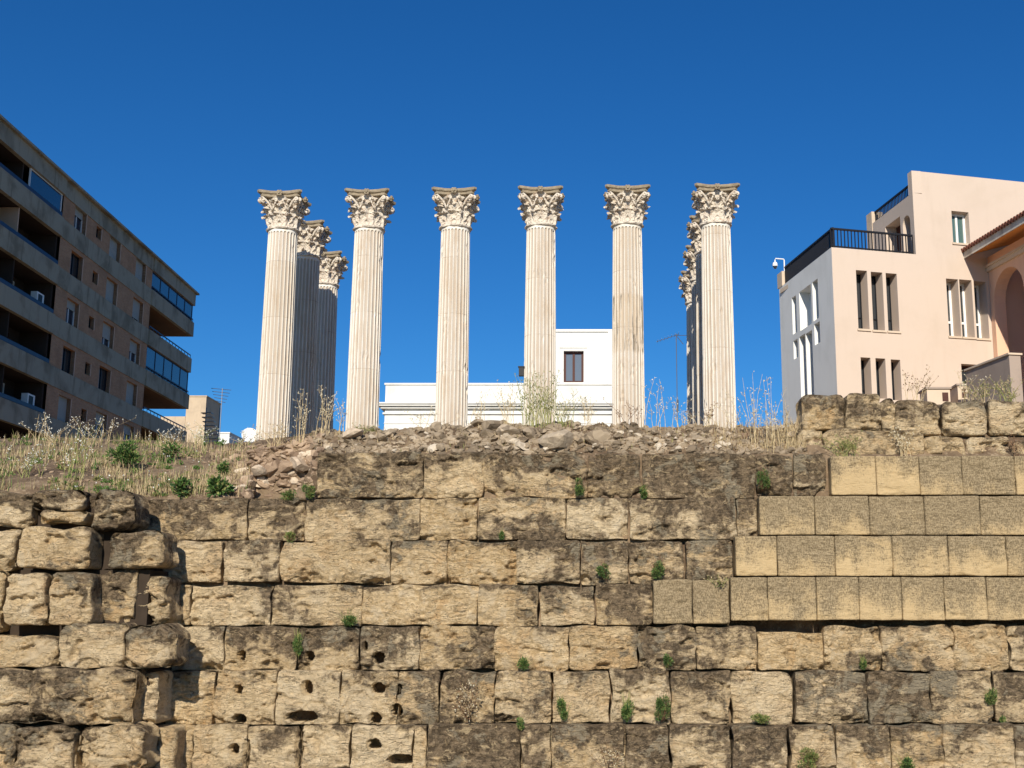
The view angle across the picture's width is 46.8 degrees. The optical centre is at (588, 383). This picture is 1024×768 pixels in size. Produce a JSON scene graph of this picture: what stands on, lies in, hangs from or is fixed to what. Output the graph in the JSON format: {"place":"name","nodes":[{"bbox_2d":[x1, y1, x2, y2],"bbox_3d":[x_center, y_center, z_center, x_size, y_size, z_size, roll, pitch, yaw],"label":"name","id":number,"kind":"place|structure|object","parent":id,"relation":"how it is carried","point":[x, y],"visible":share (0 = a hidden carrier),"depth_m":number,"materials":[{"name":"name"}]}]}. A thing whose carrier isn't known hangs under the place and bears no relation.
{"place":"outdoors","nodes":[
{"label":"outdoors","id":0,"kind":"place"},
{"bbox_2d":[0,404,1023,760],"bbox_3d":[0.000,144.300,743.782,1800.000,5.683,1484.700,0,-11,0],"label":"terrain","id":1,"kind":"structure","parent":0,"point":[800,626],"depth_m":15.40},
{"bbox_2d":[6,440,54,477],"bbox_3d":[-7.550,1.022,15.849,0.693,0.587,0.172,1,-11,-5],"label":"weed","id":2,"kind":"object","parent":1,"relation":"on","point":[26,475],"visible":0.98,"depth_m":15.84,"materials":[{"name":"yellow plant"}]},
{"bbox_2d":[19,413,87,446],"bbox_3d":[-8.427,0.736,18.562,1.201,0.634,0.223,0,-11,0],"label":"weed","id":3,"kind":"object","parent":1,"relation":"on","point":[45,423],"visible":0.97,"depth_m":18.57,"materials":[{"name":"plant"}]},
{"bbox_2d":[62,418,117,478],"bbox_3d":[-6.696,0.883,15.812,0.758,0.859,0.220,0,-11,0],"label":"weed","id":4,"kind":"object","parent":1,"relation":"on","point":[84,456],"visible":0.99,"depth_m":15.80,"materials":[{"name":"yellow plant"}]},
{"bbox_2d":[0,114,199,441],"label":"apartment block","id":5,"kind":"structure","parent":1,"relation":"on","point":[97,301],"depth_m":70.32,"materials":[{"name":"concrete"}]},
{"bbox_2d":[57,396,66,421],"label":"window","id":6,"kind":"structure","parent":5,"relation":"in","point":[62,404],"depth_m":68.66,"materials":[{"name":"glass"}]},
{"bbox_2d":[61,347,70,373],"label":"window","id":7,"kind":"structure","parent":5,"relation":"in","point":[66,358],"depth_m":69.39,"materials":[{"name":"glass"}]},
{"bbox_2d":[66,299,74,325],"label":"window","id":8,"kind":"structure","parent":5,"relation":"in","point":[70,311],"depth_m":69.86,"materials":[{"name":"white paint"}]},
{"bbox_2d":[70,253,78,278],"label":"window","id":9,"kind":"structure","parent":5,"relation":"in","point":[74,265],"depth_m":70.46,"materials":[{"name":"glass"}]},
{"bbox_2d":[74,207,82,231],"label":"window","id":10,"kind":"structure","parent":5,"relation":"in","point":[78,219],"depth_m":70.96,"materials":[{"name":"white paint"}]},
{"bbox_2d":[94,412,103,436],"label":"window","id":11,"kind":"structure","parent":5,"relation":"in","point":[98,415],"depth_m":74.28,"materials":[{"name":"white glass"}]},
{"bbox_2d":[98,367,106,391],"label":"window","id":12,"kind":"structure","parent":5,"relation":"in","point":[102,373],"depth_m":74.93,"materials":[{"name":"glass"}]},
{"bbox_2d":[102,323,110,346],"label":"window","id":13,"kind":"structure","parent":5,"relation":"in","point":[106,329],"depth_m":75.36,"materials":[{"name":"white paint"}]},
{"bbox_2d":[105,279,113,303],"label":"window","id":14,"kind":"structure","parent":5,"relation":"in","point":[109,286],"depth_m":75.84,"materials":[{"name":"grey metal"}]},
{"bbox_2d":[109,237,116,259],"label":"window","id":15,"kind":"structure","parent":5,"relation":"in","point":[113,244],"depth_m":76.45,"materials":[{"name":"grey metal"}]},
{"bbox_2d":[126,382,133,404],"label":"window","id":16,"kind":"structure","parent":5,"relation":"in","point":[129,391],"depth_m":79.49,"materials":[{"name":"glass"}]},
{"bbox_2d":[129,340,136,362],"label":"window","id":17,"kind":"structure","parent":5,"relation":"in","point":[133,346],"depth_m":80.20,"materials":[{"name":"glass"}]},
{"bbox_2d":[71,416,135,442],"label":"weed","id":18,"kind":"object","parent":1,"relation":"on","point":[111,427],"visible":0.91,"depth_m":19.14,"materials":[{"name":"plant"}]},
{"bbox_2d":[0,434,241,496],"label":"ground cover","id":19,"kind":"object","parent":1,"relation":"on","point":[98,478],"visible":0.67,"depth_m":16.30,"materials":[{"name":"brown plant"}]},
{"bbox_2d":[102,433,143,466],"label":"slope shrub","id":20,"kind":"object","parent":1,"relation":"on","point":[128,453],"visible":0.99,"depth_m":16.36,"materials":[{"name":"green plant"}]},
{"bbox_2d":[0,428,259,497],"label":"dry grass","id":21,"kind":"structure","parent":1,"relation":"on","point":[148,482],"depth_m":16.39,"materials":[{"name":"plant"}]},
{"bbox_2d":[150,440,182,459],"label":"slope shrub","id":22,"kind":"object","parent":1,"relation":"on","point":[173,448],"visible":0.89,"depth_m":17.25,"materials":[{"name":"green plant"}]},
{"bbox_2d":[169,474,191,497],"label":"slope shrub","id":23,"kind":"object","parent":1,"relation":"on","point":[181,483],"visible":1,"depth_m":15.33,"materials":[{"name":"green plant"}]},
{"bbox_2d":[161,395,220,443],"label":"house","id":24,"kind":"structure","parent":1,"relation":"on","point":[198,404],"depth_m":152.16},
{"bbox_2d":[201,408,220,442],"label":"metal stair","id":25,"kind":"object","parent":24,"relation":"attached to","point":[205,422],"visible":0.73,"depth_m":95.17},
{"bbox_2d":[205,474,235,496],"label":"slope shrub","id":26,"kind":"object","parent":1,"relation":"on","point":[214,483],"visible":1,"depth_m":15.30,"materials":[{"name":"green plant"}]},
{"bbox_2d":[215,460,230,475],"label":"slope shrub","id":27,"kind":"object","parent":1,"relation":"on","point":[224,468],"visible":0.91,"depth_m":15.94,"materials":[{"name":"green plant"}]},
{"bbox_2d":[220,432,243,443],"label":"house","id":28,"kind":"structure","parent":1,"relation":"on","point":[228,436],"depth_m":141.46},
{"bbox_2d":[252,419,288,446],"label":"weed","id":29,"kind":"object","parent":1,"relation":"on","point":[281,435],"visible":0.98,"depth_m":16.26,"materials":[{"name":"plant"}]},
{"bbox_2d":[264,459,280,477],"bbox_3d":[-4.274,1.154,16.001,0.220,0.256,0.338,-5,-14,19],"label":"rubble stone","id":30,"kind":"object","parent":1,"relation":"on","point":[271,467],"visible":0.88,"depth_m":15.88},
{"bbox_2d":[255,189,310,439],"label":"corinthian column","id":31,"kind":"structure","parent":1,"relation":"on","point":[286,212],"depth_m":32.71,"materials":[{"name":"stone"}]},
{"bbox_2d":[278,460,293,472],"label":"rubble stone","id":32,"kind":"object","parent":1,"relation":"on","point":[285,466],"visible":0.68,"depth_m":15.89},
{"bbox_2d":[290,457,309,470],"bbox_3d":[-3.888,1.104,15.946,0.324,0.163,0.258,28,1,-41],"label":"rubble stone","id":33,"kind":"object","parent":1,"relation":"on","point":[299,463],"visible":0.93,"depth_m":15.85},
{"bbox_2d":[293,392,310,446],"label":"weed","id":34,"kind":"object","parent":1,"relation":"on","point":[299,417],"visible":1,"depth_m":16.15,"materials":[{"name":"plant"}]},
{"bbox_2d":[289,220,331,436],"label":"corinthian column","id":35,"kind":"structure","parent":1,"relation":"on","point":[313,237],"depth_m":35.31,"materials":[{"name":"stone"}]},
{"bbox_2d":[315,385,337,435],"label":"weed","id":36,"kind":"object","parent":1,"relation":"on","point":[326,412],"visible":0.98,"depth_m":16.06,"materials":[{"name":"plant"}]},
{"bbox_2d":[314,251,348,430],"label":"corinthian column","id":37,"kind":"structure","parent":1,"relation":"on","point":[332,265],"depth_m":38.44,"materials":[{"name":"stone"}]},
{"bbox_2d":[341,428,363,439],"bbox_3d":[-3.147,0.679,15.809,0.288,0.152,0.279,-4,-12,21],"label":"rubble stone","id":38,"kind":"object","parent":1,"relation":"on","point":[350,433],"visible":0.91,"depth_m":15.70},
{"bbox_2d":[344,188,395,430],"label":"corinthian column","id":39,"kind":"structure","parent":1,"relation":"on","point":[372,210],"depth_m":32.62,"materials":[{"name":"stone"}]},
{"bbox_2d":[432,187,479,426],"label":"corinthian column","id":40,"kind":"structure","parent":1,"relation":"on","point":[456,209],"depth_m":32.52,"materials":[{"name":"stone"}]},
{"bbox_2d":[379,329,611,429],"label":"white house","id":41,"kind":"structure","parent":1,"relation":"on","point":[584,361],"depth_m":63.08,"materials":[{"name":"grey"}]},
{"bbox_2d":[564,352,583,381],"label":"window","id":42,"kind":"structure","parent":41,"relation":"in","point":[573,361],"depth_m":66.18,"materials":[{"name":"grey"}]},
{"bbox_2d":[490,380,522,426],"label":"weed","id":43,"kind":"object","parent":1,"relation":"on","point":[505,414],"visible":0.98,"depth_m":16.05,"materials":[{"name":"plant"}]},
{"bbox_2d":[496,424,521,436],"bbox_3d":[-1.092,0.658,15.787,0.331,0.204,0.287,27,-12,-32],"label":"rubble stone","id":44,"kind":"object","parent":1,"relation":"on","point":[501,429],"visible":0.8,"depth_m":15.70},
{"bbox_2d":[502,372,560,426],"bbox_3d":[-0.787,0.197,16.188,0.878,0.900,0.208,0,-11,0],"label":"weed","id":45,"kind":"object","parent":1,"relation":"on","point":[525,410],"visible":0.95,"depth_m":16.15,"materials":[{"name":"yellow plant"}]},
{"bbox_2d":[522,369,559,427],"bbox_3d":[-0.654,0.195,16.076,0.528,0.888,0.235,0,-11,0],"label":"weed","id":46,"kind":"object","parent":1,"relation":"on","point":[546,405],"visible":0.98,"depth_m":16.05,"materials":[{"name":"yellow plant"}]},
{"bbox_2d":[518,185,564,425],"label":"corinthian column","id":47,"kind":"structure","parent":1,"relation":"on","point":[541,207],"depth_m":32.49,"materials":[{"name":"stone"}]},
{"bbox_2d":[542,389,585,426],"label":"weed","id":48,"kind":"object","parent":1,"relation":"on","point":[564,412],"visible":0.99,"depth_m":16.02,"materials":[{"name":"yellow plant"}]},
{"bbox_2d":[584,430,611,443],"bbox_3d":[0.107,0.733,15.684,0.368,0.222,0.282,3,-11,-14],"label":"rubble stone","id":49,"kind":"object","parent":1,"relation":"on","point":[598,436],"visible":0.93,"depth_m":15.56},
{"bbox_2d":[603,184,650,427],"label":"corinthian column","id":50,"kind":"structure","parent":1,"relation":"on","point":[626,206],"depth_m":32.33,"materials":[{"name":"stone"}]},
{"bbox_2d":[640,377,670,429],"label":"weed","id":51,"kind":"object","parent":1,"relation":"on","point":[660,386],"visible":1,"depth_m":16.07,"materials":[{"name":"plant"}]},
{"bbox_2d":[678,271,692,423],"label":"corinthian column","id":52,"kind":"structure","parent":1,"relation":"on","point":[685,285],"depth_m":40.88,"materials":[{"name":"stone"}]},
{"bbox_2d":[683,245,696,422],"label":"corinthian column","id":53,"kind":"structure","parent":1,"relation":"on","point":[690,260],"depth_m":38.04,"materials":[{"name":"stone"}]},
{"bbox_2d":[686,215,703,425],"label":"corinthian column","id":54,"kind":"structure","parent":1,"relation":"on","point":[694,230],"depth_m":35.12,"materials":[{"name":"stone"}]},
{"bbox_2d":[691,183,739,427],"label":"corinthian column","id":55,"kind":"structure","parent":1,"relation":"on","point":[714,205],"depth_m":32.24,"materials":[{"name":"stone"}]},
{"bbox_2d":[704,389,742,430],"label":"weed","id":56,"kind":"object","parent":1,"relation":"on","point":[726,415],"visible":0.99,"depth_m":16.07,"materials":[{"name":"plant"}]},
{"bbox_2d":[737,371,761,450],"bbox_3d":[2.142,0.388,15.619,0.355,1.148,0.194,0,-11,0],"label":"weed","id":57,"kind":"object","parent":1,"relation":"on","point":[754,414],"visible":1,"depth_m":15.60,"materials":[{"name":"plant"}]},
{"bbox_2d":[761,376,785,453],"bbox_3d":[2.447,0.412,15.598,0.358,1.048,0.184,0,-11,0],"label":"weed","id":58,"kind":"object","parent":1,"relation":"on","point":[773,424],"visible":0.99,"depth_m":15.57,"materials":[{"name":"plant"}]},
{"bbox_2d":[777,171,1023,426],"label":"peach house","id":59,"kind":"structure","parent":1,"relation":"on","point":[907,290],"depth_m":46.85,"materials":[{"name":"paint"}]},
{"bbox_2d":[856,274,862,328],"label":"window","id":60,"kind":"structure","parent":59,"relation":"in","point":[858,281],"depth_m":46.39,"materials":[{"name":"glass"}]},
{"bbox_2d":[871,276,877,329],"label":"window","id":61,"kind":"structure","parent":59,"relation":"in","point":[873,279],"depth_m":46.56,"materials":[{"name":"glass"}]},
{"bbox_2d":[886,277,891,330],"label":"window","id":62,"kind":"structure","parent":59,"relation":"in","point":[887,278],"depth_m":46.71,"materials":[{"name":"glass"}]},
{"bbox_2d":[946,283,953,335],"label":"window","id":63,"kind":"structure","parent":59,"relation":"in","point":[948,287],"depth_m":47.35,"materials":[{"name":"white paint"}]},
{"bbox_2d":[952,214,965,242],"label":"window","id":64,"kind":"structure","parent":59,"relation":"in","point":[958,220],"depth_m":47.88,"materials":[{"name":"white paint"}]},
{"bbox_2d":[959,284,966,336],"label":"window","id":65,"kind":"structure","parent":59,"relation":"in","point":[962,297],"depth_m":47.49,"materials":[{"name":"white paint"}]},
{"bbox_2d":[974,285,981,337],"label":"window","id":66,"kind":"structure","parent":59,"relation":"in","point":[976,293],"depth_m":47.67,"materials":[{"name":"white paint"}]},
{"bbox_2d":[918,387,951,404],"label":"masonry box","id":67,"kind":"object","parent":1,"relation":"on","point":[938,395],"visible":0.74,"depth_m":41.69,"materials":[{"name":"beige paint"}]},
{"bbox_2d":[950,384,967,401],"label":"masonry box","id":68,"kind":"object","parent":1,"relation":"on","point":[956,394],"visible":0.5,"depth_m":42.26,"materials":[{"name":"beige paint"}]},
{"bbox_2d":[961,210,1023,357],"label":"arcaded wing","id":69,"kind":"structure","parent":1,"relation":"on","point":[1003,265],"depth_m":46.59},
{"bbox_2d":[964,353,1023,401],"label":"stair wall","id":70,"kind":"structure","parent":1,"relation":"on","point":[1006,366],"depth_m":38.68,"materials":[{"name":"brown paint"}]},
{"bbox_2d":[0,0,1023,441],"label":"sky","id":71,"kind":"structure","parent":0,"point":[173,116],"materials":[{"name":"blue"}]},
{"label":"excavation floor","id":72,"kind":"structure","parent":0,"visible":0},
{"bbox_2d":[0,489,190,767],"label":"ruined wall stub","id":73,"kind":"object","parent":72,"relation":"on","point":[95,637],"visible":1,"depth_m":13.89,"materials":[{"name":"stone"}]},
{"bbox_2d":[145,451,1023,767],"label":"ashlar wall","id":74,"kind":"structure","parent":72,"relation":"on","point":[823,689],"depth_m":14.69,"materials":[{"name":"stone"}]},
{"bbox_2d":[0,433,324,498],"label":"rubble","id":75,"kind":"object","parent":74,"relation":"on","point":[260,453],"depth_m":16.01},
{"bbox_2d":[251,464,266,475],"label":"rubble stone","id":76,"kind":"object","parent":75,"relation":"on","point":[258,470],"visible":0.95,"depth_m":15.81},
{"bbox_2d":[293,631,303,658],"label":"wall plant","id":77,"kind":"object","parent":74,"relation":"attached to","point":[297,643],"depth_m":14.59,"materials":[{"name":"green plant"}]},
{"bbox_2d":[337,607,363,626],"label":"wall plant","id":78,"kind":"object","parent":74,"relation":"on","point":[348,620],"depth_m":14.63,"materials":[{"name":"green plant"}]},
{"bbox_2d":[437,674,484,722],"bbox_3d":[-1.561,3.814,14.347,0.606,0.601,0.290,0,-11,0],"label":"dry shrub","id":79,"kind":"object","parent":74,"relation":"on","point":[466,698],"visible":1,"depth_m":14.34,"materials":[{"name":"plant"}]},
{"bbox_2d":[311,420,807,454],"bbox_3d":[-0.411,0.724,15.932,6.861,0.658,1.009,0,-11,0],"label":"rubble","id":80,"kind":"object","parent":74,"relation":"on","point":[495,441],"visible":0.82,"depth_m":15.61,"materials":[{"name":"stone"}]},
{"bbox_2d":[261,421,715,452],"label":"dry grass","id":81,"kind":"structure","parent":80,"relation":"on","point":[679,428],"depth_m":15.83,"materials":[{"name":"plant"}]},
{"bbox_2d":[481,420,502,429],"bbox_3d":[-1.291,0.571,15.977,0.299,0.180,0.199,10,-15,-43],"label":"rubble stone","id":82,"kind":"object","parent":80,"relation":"on","point":[490,424],"visible":0.77,"depth_m":15.89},
{"bbox_2d":[538,429,573,448],"bbox_3d":[-0.411,0.724,15.482,0.451,0.270,0.339,6,-12,-27],"label":"rubble stone","id":83,"kind":"object","parent":80,"relation":"on","point":[560,439],"visible":1,"depth_m":15.41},
{"bbox_2d":[712,416,807,452],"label":"dry grass","id":84,"kind":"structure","parent":80,"relation":"on","point":[778,442],"depth_m":15.65,"materials":[{"name":"plant"}]},
{"bbox_2d":[556,696,571,719],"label":"wall plant","id":85,"kind":"object","parent":74,"relation":"on","point":[561,704],"depth_m":14.36,"materials":[{"name":"green plant"}]},
{"bbox_2d":[574,477,588,495],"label":"wall plant","id":86,"kind":"object","parent":74,"relation":"on","point":[579,489],"depth_m":15.13,"materials":[{"name":"green plant"}]},
{"bbox_2d":[595,561,610,578],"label":"wall plant","id":87,"kind":"object","parent":74,"relation":"attached to","point":[601,571],"depth_m":14.82,"materials":[{"name":"green plant"}]},
{"bbox_2d":[586,745,623,767],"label":"dry shrub","id":88,"kind":"object","parent":74,"relation":"on","point":[614,756],"visible":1,"depth_m":14.03,"materials":[{"name":"plant"}]},
{"bbox_2d":[620,691,634,721],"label":"wall plant","id":89,"kind":"object","parent":74,"relation":"on","point":[626,711],"depth_m":14.36,"materials":[{"name":"green plant"}]},
{"bbox_2d":[643,554,665,579],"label":"wall plant","id":90,"kind":"object","parent":74,"relation":"attached to","point":[657,570],"depth_m":14.81,"materials":[{"name":"green plant"}]},
{"bbox_2d":[652,692,672,721],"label":"wall plant","id":91,"kind":"object","parent":74,"relation":"on","point":[660,704],"depth_m":14.36,"materials":[{"name":"green plant"}]},
{"bbox_2d":[742,710,770,723],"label":"wall plant","id":92,"kind":"object","parent":74,"relation":"on","point":[759,718],"depth_m":14.31,"materials":[{"name":"green plant"}]},
{"bbox_2d":[754,464,774,491],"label":"wall plant","id":93,"kind":"object","parent":74,"relation":"attached to","point":[763,479],"depth_m":15.17,"materials":[{"name":"green plant"}]},
{"bbox_2d":[765,400,802,447],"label":"weed","id":94,"kind":"object","parent":74,"relation":"on","point":[787,434],"visible":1,"depth_m":15.59,"materials":[{"name":"plant"}]},
{"bbox_2d":[795,428,821,444],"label":"loose block","id":95,"kind":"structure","parent":74,"relation":"on","point":[812,434],"depth_m":15.60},
{"bbox_2d":[796,394,844,431],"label":"loose block","id":96,"kind":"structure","parent":95,"relation":"on","point":[823,413],"depth_m":15.65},
{"bbox_2d":[795,746,833,767],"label":"wall plant","id":97,"kind":"object","parent":74,"relation":"on","point":[811,757],"depth_m":14.06,"materials":[{"name":"green plant"}]},
{"bbox_2d":[729,456,1023,620],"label":"restored wall","id":98,"kind":"structure","parent":74,"relation":"on","point":[949,545],"depth_m":14.86,"materials":[{"name":"stone"}]},
{"bbox_2d":[815,430,862,455],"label":"weed","id":99,"kind":"object","parent":98,"relation":"on","point":[850,444],"visible":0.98,"depth_m":15.34,"materials":[{"name":"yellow plant"}]},
{"bbox_2d":[821,428,923,454],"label":"loose block","id":100,"kind":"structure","parent":98,"relation":"on","point":[876,442],"depth_m":15.46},
{"bbox_2d":[843,393,881,429],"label":"loose block","id":101,"kind":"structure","parent":100,"relation":"on","point":[861,411],"depth_m":15.63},
{"bbox_2d":[880,398,894,430],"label":"loose block","id":102,"kind":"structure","parent":100,"relation":"on","point":[887,413],"depth_m":15.71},
{"bbox_2d":[893,400,940,435],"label":"loose block","id":103,"kind":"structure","parent":100,"relation":"on","point":[914,414],"depth_m":15.60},
{"bbox_2d":[902,365,938,399],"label":"weed","id":104,"kind":"object","parent":103,"relation":"on","point":[915,385],"visible":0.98,"depth_m":16.21,"materials":[{"name":"plant"}]},
{"bbox_2d":[888,418,919,455],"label":"weed","id":105,"kind":"object","parent":98,"relation":"on","point":[901,443],"visible":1,"depth_m":15.36,"materials":[{"name":"plant"}]},
{"bbox_2d":[924,436,965,454],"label":"loose block","id":106,"kind":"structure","parent":98,"relation":"on","point":[936,444],"depth_m":15.45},
{"bbox_2d":[964,436,1009,453],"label":"loose block","id":107,"kind":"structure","parent":98,"relation":"on","point":[973,445],"depth_m":15.47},
{"bbox_2d":[938,400,986,436],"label":"loose block","id":108,"kind":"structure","parent":107,"relation":"on","point":[966,419],"depth_m":15.62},
{"bbox_2d":[984,399,1023,435],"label":"loose block","id":109,"kind":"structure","parent":107,"relation":"on","point":[1005,418],"depth_m":15.63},
{"bbox_2d":[961,379,1000,402],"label":"weed","id":110,"kind":"object","parent":109,"relation":"on","point":[983,396],"visible":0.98,"depth_m":16.19,"materials":[{"name":"plant"}]},
{"bbox_2d":[979,375,1021,400],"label":"weed","id":111,"kind":"object","parent":109,"relation":"on","point":[1009,394],"visible":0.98,"depth_m":16.19,"materials":[{"name":"yellow plant"}]},
{"bbox_2d":[896,752,916,767],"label":"wall plant","id":112,"kind":"object","parent":74,"relation":"on","point":[906,763],"depth_m":14.04,"materials":[{"name":"green plant"}]},
{"bbox_2d":[983,688,997,704],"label":"wall plant","id":113,"kind":"object","parent":74,"relation":"on","point":[989,695],"depth_m":14.40,"materials":[{"name":"green plant"}]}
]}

